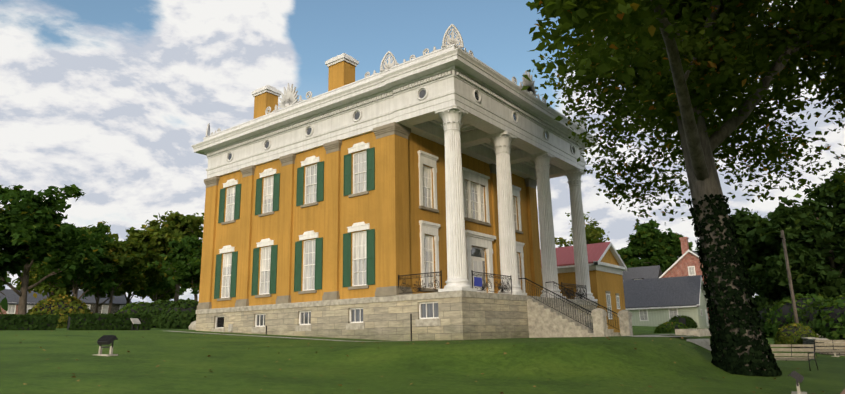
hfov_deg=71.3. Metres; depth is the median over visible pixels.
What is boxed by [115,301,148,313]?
shrub
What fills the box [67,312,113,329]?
hedge
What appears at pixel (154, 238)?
tree
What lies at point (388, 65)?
roof ornament break
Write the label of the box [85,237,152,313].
tree
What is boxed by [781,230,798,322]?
utility pole
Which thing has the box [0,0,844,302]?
sky
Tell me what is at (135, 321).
interpretive sign
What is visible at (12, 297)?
house
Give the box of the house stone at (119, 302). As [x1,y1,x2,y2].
[70,290,131,313]
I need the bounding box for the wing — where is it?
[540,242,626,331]
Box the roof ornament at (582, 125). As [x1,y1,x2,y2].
[574,115,586,129]
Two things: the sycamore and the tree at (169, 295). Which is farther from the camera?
the tree at (169, 295)
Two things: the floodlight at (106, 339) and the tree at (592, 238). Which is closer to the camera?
the floodlight at (106, 339)
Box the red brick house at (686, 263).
[622,237,709,324]
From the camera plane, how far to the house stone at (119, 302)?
114.30 m
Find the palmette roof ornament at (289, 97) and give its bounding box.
[265,83,311,113]
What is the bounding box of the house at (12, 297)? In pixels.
[0,289,48,313]
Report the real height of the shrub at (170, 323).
2.880 m
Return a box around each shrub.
[27,294,92,327]
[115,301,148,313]
[135,299,173,327]
[156,298,198,328]
[654,321,688,332]
[669,315,697,327]
[773,322,818,347]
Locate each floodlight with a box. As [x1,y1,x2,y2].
[96,334,117,355]
[788,371,806,393]
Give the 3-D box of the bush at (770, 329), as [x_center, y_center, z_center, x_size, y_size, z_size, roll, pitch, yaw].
[32.323,10.091,49.340,7.352,4.087,7.351,-11,-16,36]
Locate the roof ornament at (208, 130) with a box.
[205,123,220,136]
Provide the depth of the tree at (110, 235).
96.90 m
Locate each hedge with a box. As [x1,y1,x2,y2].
[0,313,14,329]
[11,313,58,329]
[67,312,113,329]
[110,313,152,329]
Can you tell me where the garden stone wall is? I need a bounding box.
[675,328,844,355]
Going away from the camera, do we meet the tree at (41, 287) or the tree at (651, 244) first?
the tree at (41, 287)
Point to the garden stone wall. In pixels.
(706, 332)
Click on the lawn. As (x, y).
(598, 365)
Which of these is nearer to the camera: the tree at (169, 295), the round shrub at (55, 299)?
the round shrub at (55, 299)
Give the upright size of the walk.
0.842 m
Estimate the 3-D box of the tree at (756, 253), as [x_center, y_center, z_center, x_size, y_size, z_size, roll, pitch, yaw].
[35.655,7.410,57.762,11.721,13.030,12.234,-11,-16,36]
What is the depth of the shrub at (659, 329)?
50.58 m
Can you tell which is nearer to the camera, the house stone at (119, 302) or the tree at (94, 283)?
the tree at (94, 283)
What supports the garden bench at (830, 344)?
on the lawn
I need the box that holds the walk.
[173,331,382,341]
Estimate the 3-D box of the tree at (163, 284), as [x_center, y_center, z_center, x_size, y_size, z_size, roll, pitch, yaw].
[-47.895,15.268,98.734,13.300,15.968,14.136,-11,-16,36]
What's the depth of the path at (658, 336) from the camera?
25.54 m
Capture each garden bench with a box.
[770,344,818,370]
[814,340,844,356]
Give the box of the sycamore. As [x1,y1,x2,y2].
[521,0,844,370]
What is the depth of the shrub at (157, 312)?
56.71 m
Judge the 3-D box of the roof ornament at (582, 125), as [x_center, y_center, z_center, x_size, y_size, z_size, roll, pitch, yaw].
[11.393,-5.599,42.402,0.772,1.435,2.221,-7,-14,24]
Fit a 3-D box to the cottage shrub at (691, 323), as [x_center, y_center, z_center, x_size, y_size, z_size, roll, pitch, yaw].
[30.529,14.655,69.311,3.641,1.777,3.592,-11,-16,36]
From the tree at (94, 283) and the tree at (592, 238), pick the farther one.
the tree at (592, 238)
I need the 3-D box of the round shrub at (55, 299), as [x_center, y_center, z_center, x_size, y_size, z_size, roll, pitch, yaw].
[-36.041,11.571,58.602,6.568,3.835,6.510,-11,-16,36]
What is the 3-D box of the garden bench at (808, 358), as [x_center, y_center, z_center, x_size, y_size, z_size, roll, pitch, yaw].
[13.456,5.872,21.604,0.760,0.915,1.531,9,-16,-37]
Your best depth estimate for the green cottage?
71.29 m
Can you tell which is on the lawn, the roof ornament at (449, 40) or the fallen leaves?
the fallen leaves
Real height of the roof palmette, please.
1.712 m
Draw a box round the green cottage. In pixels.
[623,275,709,327]
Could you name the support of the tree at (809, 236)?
on the lawn
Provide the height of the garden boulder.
0.980 m
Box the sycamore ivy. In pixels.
[688,193,781,376]
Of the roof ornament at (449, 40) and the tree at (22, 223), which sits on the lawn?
the tree at (22, 223)
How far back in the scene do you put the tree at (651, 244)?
104.33 m
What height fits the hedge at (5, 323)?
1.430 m
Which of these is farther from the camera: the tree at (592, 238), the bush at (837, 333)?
the tree at (592, 238)
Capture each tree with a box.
[0,184,105,314]
[0,194,7,313]
[6,263,83,297]
[11,225,118,292]
[31,221,132,299]
[78,240,147,312]
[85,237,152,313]
[114,240,174,303]
[125,211,203,301]
[140,276,183,300]
[146,235,202,300]
[555,212,609,246]
[616,219,692,273]
[728,207,811,309]
[755,171,844,298]
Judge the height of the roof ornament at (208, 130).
1.152 m
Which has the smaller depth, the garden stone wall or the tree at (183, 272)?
the garden stone wall
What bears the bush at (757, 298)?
on the lawn
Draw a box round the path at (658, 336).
[632,335,686,336]
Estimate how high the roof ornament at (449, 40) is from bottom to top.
1.294 m
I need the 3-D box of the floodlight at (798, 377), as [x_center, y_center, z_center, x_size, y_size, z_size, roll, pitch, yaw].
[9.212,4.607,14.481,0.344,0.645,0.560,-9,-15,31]
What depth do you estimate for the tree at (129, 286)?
90.99 m
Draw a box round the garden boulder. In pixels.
[189,321,195,329]
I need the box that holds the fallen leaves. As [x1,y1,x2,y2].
[16,332,844,393]
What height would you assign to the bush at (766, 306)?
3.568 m
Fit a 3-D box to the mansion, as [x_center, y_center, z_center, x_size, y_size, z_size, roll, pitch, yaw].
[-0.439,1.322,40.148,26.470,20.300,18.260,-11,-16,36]
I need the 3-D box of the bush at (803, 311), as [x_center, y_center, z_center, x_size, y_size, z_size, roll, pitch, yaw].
[31.784,9.569,45.234,6.860,3.758,6.912,-11,-16,36]
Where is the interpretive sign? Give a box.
[130,318,140,330]
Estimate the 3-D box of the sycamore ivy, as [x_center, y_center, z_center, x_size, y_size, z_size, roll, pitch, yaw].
[10.639,2.925,20.223,2.147,6.195,2.108,-11,-16,36]
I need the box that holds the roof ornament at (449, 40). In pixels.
[423,24,473,55]
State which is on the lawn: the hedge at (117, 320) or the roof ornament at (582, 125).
the hedge at (117, 320)
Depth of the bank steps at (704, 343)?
22.91 m
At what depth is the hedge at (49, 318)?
40.49 m
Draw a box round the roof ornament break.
[365,51,415,77]
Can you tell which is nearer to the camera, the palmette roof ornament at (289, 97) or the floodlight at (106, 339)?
the floodlight at (106, 339)
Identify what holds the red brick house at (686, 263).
on the lawn
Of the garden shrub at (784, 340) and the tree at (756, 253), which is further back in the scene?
the tree at (756, 253)
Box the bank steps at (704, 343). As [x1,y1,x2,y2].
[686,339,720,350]
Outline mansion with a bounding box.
[191,44,632,340]
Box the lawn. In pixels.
[0,326,844,393]

